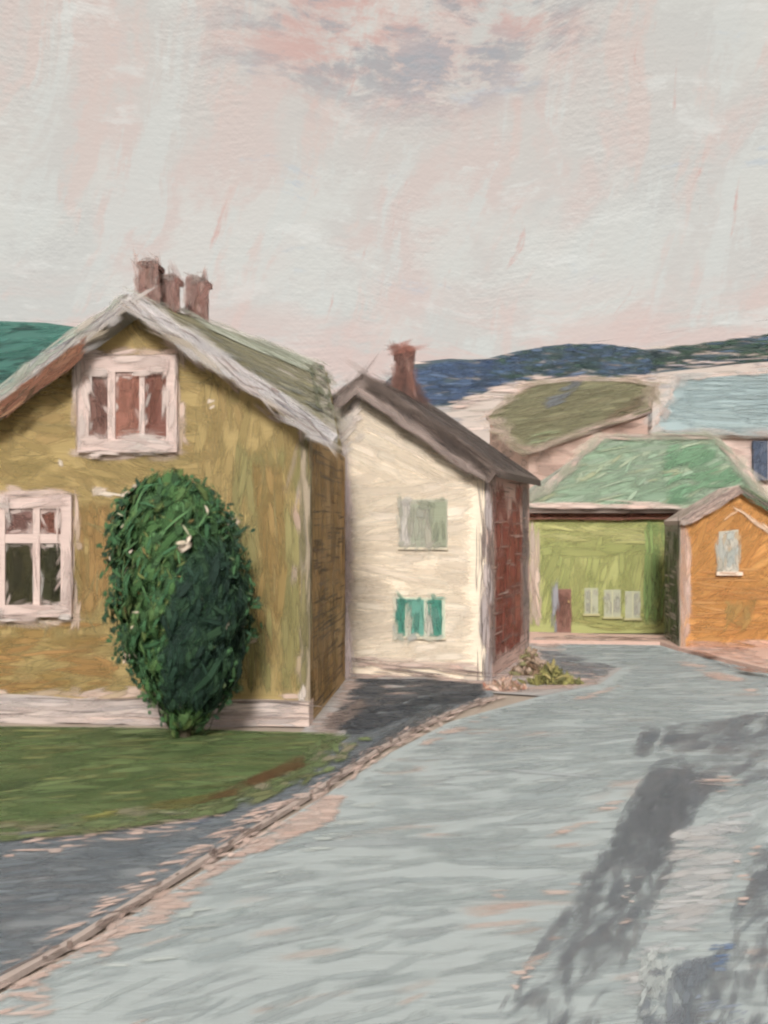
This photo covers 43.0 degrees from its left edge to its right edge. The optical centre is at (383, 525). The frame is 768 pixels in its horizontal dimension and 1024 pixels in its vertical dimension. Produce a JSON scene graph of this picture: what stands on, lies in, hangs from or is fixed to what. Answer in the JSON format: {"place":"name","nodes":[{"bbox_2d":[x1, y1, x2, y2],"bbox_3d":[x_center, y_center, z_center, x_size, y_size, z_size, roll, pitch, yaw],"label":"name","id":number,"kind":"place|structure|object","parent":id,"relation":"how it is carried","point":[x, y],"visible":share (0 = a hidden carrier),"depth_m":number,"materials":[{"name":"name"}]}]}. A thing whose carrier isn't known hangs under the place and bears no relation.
{"place":"outdoors","nodes":[
{"label":"outdoors","id":0,"kind":"place"},
{"bbox_2d":[0,319,80,390],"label":"distant hill","id":1,"kind":"structure","parent":0,"point":[23,343],"depth_m":222.60,"materials":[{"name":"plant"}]},
{"bbox_2d":[0,727,370,840],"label":"lawn","id":2,"kind":"structure","parent":0,"point":[81,779],"depth_m":13.59,"materials":[{"name":"plant"}]},
{"bbox_2d":[0,690,493,975],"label":"pavement","id":3,"kind":"structure","parent":0,"point":[50,886],"depth_m":10.21,"materials":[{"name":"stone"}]},
{"bbox_2d":[0,633,664,993],"bbox_3d":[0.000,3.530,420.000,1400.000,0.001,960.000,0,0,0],"label":"ground","id":4,"kind":"structure","parent":0,"point":[508,699],"depth_m":16.76,"materials":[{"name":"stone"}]},
{"bbox_2d":[0,255,353,726],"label":"house","id":5,"kind":"structure","parent":4,"relation":"on","point":[98,415],"depth_m":17.25,"materials":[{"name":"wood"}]},
{"bbox_2d":[0,491,72,621],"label":"window","id":6,"kind":"structure","parent":5,"relation":"in","point":[36,531],"depth_m":17.32,"materials":[{"name":"paint"}]},
{"bbox_2d":[73,349,177,456],"bbox_3d":[-4.573,-2.042,17.209,2.155,2.337,0.166,0,0,5],"label":"window","id":7,"kind":"structure","parent":5,"relation":"in","point":[126,403],"depth_m":17.18,"materials":[{"name":"paint"}]},
{"bbox_2d":[96,467,262,738],"bbox_3d":[-3.292,1.284,15.831,2.792,4.703,2.204,0,0,0],"label":"bush","id":8,"kind":"object","parent":4,"relation":"on","point":[182,590],"visible":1,"depth_m":15.27,"materials":[{"name":"plant"}]},
{"bbox_2d":[0,695,505,998],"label":"kerb","id":9,"kind":"structure","parent":4,"relation":"on","point":[26,967],"depth_m":9.91,"materials":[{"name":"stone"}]},
{"bbox_2d":[332,341,540,680],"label":"house","id":10,"kind":"structure","parent":4,"relation":"on","point":[437,522],"depth_m":22.58,"materials":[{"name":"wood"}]},
{"bbox_2d":[393,593,445,642],"bbox_3d":[0.821,2.097,22.413,1.425,1.502,0.087,0,0,19],"label":"window","id":11,"kind":"structure","parent":10,"relation":"in","point":[415,618],"depth_m":22.40,"materials":[{"name":"glass"}]},
{"bbox_2d":[397,497,448,549],"bbox_3d":[0.888,-0.093,22.390,1.344,1.760,0.087,0,0,19],"label":"window","id":12,"kind":"structure","parent":10,"relation":"in","point":[422,524],"depth_m":22.36,"materials":[{"name":"glass"}]},
{"bbox_2d":[529,434,767,632],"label":"house","id":13,"kind":"structure","parent":4,"relation":"on","point":[602,510],"depth_m":31.60,"materials":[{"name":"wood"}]},
{"bbox_2d":[551,583,572,632],"bbox_3d":[5.723,2.643,31.534,0.799,2.110,0.127,0,0,0],"label":"door","id":14,"kind":"structure","parent":13,"relation":"in","point":[561,597],"depth_m":31.53,"materials":[{"name":"paint"}]},
{"bbox_2d":[583,588,599,615],"bbox_3d":[6.724,2.472,31.549,0.567,0.913,0.097,0,0,0],"label":"window","id":15,"kind":"structure","parent":13,"relation":"in","point":[590,594],"depth_m":31.55,"materials":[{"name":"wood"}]},
{"bbox_2d":[602,590,622,618],"bbox_3d":[7.380,2.553,31.549,0.743,0.946,0.097,0,0,0],"label":"window","id":16,"kind":"structure","parent":13,"relation":"in","point":[612,598],"depth_m":31.55,"materials":[{"name":"grey glass"}]},
{"bbox_2d":[623,591,641,619],"bbox_3d":[8.046,2.599,31.549,0.586,0.951,0.097,0,0,0],"label":"window","id":17,"kind":"structure","parent":13,"relation":"in","point":[632,598],"depth_m":31.55,"materials":[{"name":"grey glass"}]},
{"bbox_2d":[664,485,767,647],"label":"house","id":18,"kind":"structure","parent":4,"relation":"on","point":[716,565],"depth_m":27.12,"materials":[{"name":"paint"}]},
{"bbox_2d":[715,530,742,575],"bbox_3d":[9.570,0.741,27.042,0.838,1.334,0.142,0,0,6],"label":"window","id":19,"kind":"structure","parent":18,"relation":"in","point":[727,557],"depth_m":27.06,"materials":[{"name":"grey glass"}]},
{"bbox_2d":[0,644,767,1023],"bbox_3d":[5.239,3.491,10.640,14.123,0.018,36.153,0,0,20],"label":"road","id":20,"kind":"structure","parent":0,"point":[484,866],"depth_m":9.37,"materials":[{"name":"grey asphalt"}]},
{"bbox_2d":[620,776,760,1023],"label":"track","id":21,"kind":"structure","parent":20,"relation":"on","point":[696,968],"depth_m":7.48,"materials":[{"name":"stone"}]},
{"bbox_2d":[0,0,767,395],"label":"sky","id":22,"kind":"structure","parent":0,"point":[348,181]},
{"bbox_2d":[302,643,620,735],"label":"yard","id":23,"kind":"structure","parent":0,"point":[354,695],"depth_m":20.95,"materials":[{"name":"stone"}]},
{"bbox_2d":[482,675,526,690],"bbox_3d":[2.554,3.407,20.631,1.065,0.632,0.546,0,0,0],"label":"shrub","id":24,"kind":"object","parent":23,"relation":"on","point":[506,683],"visible":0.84,"depth_m":20.60,"materials":[{"name":"plant"}]},
{"bbox_2d":[509,647,544,675],"bbox_3d":[3.404,3.212,22.747,1.157,0.945,0.596,0,0,0],"label":"shrub","id":25,"kind":"object","parent":23,"relation":"on","point":[531,663],"visible":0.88,"depth_m":22.63,"materials":[{"name":"plant"}]},
{"bbox_2d":[517,658,584,685],"bbox_3d":[3.666,3.353,21.425,1.690,0.913,0.644,0,0,0],"label":"grass tuft","id":26,"kind":"object","parent":23,"relation":"on","point":[552,674],"visible":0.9,"depth_m":21.34,"materials":[{"name":"plant"}]},
{"bbox_2d":[482,376,660,488],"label":"house","id":27,"kind":"structure","parent":0,"point":[541,432],"depth_m":46.52,"materials":[{"name":"green"}]},
{"bbox_2d":[384,320,767,443],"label":"hill","id":28,"kind":"structure","parent":0,"point":[468,394],"depth_m":298.88,"materials":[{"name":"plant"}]},
{"bbox_2d":[529,632,767,672],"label":"footpath","id":29,"kind":"structure","parent":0,"point":[751,659],"depth_m":28.44,"materials":[{"name":"beige concrete"}]},
{"bbox_2d":[651,369,767,496],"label":"house","id":30,"kind":"structure","parent":0,"point":[730,413],"depth_m":43.90,"materials":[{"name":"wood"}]},
{"bbox_2d":[752,441,767,480],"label":"window","id":31,"kind":"structure","parent":30,"relation":"in","point":[759,448],"depth_m":41.66,"materials":[{"name":"glass"}]}
]}

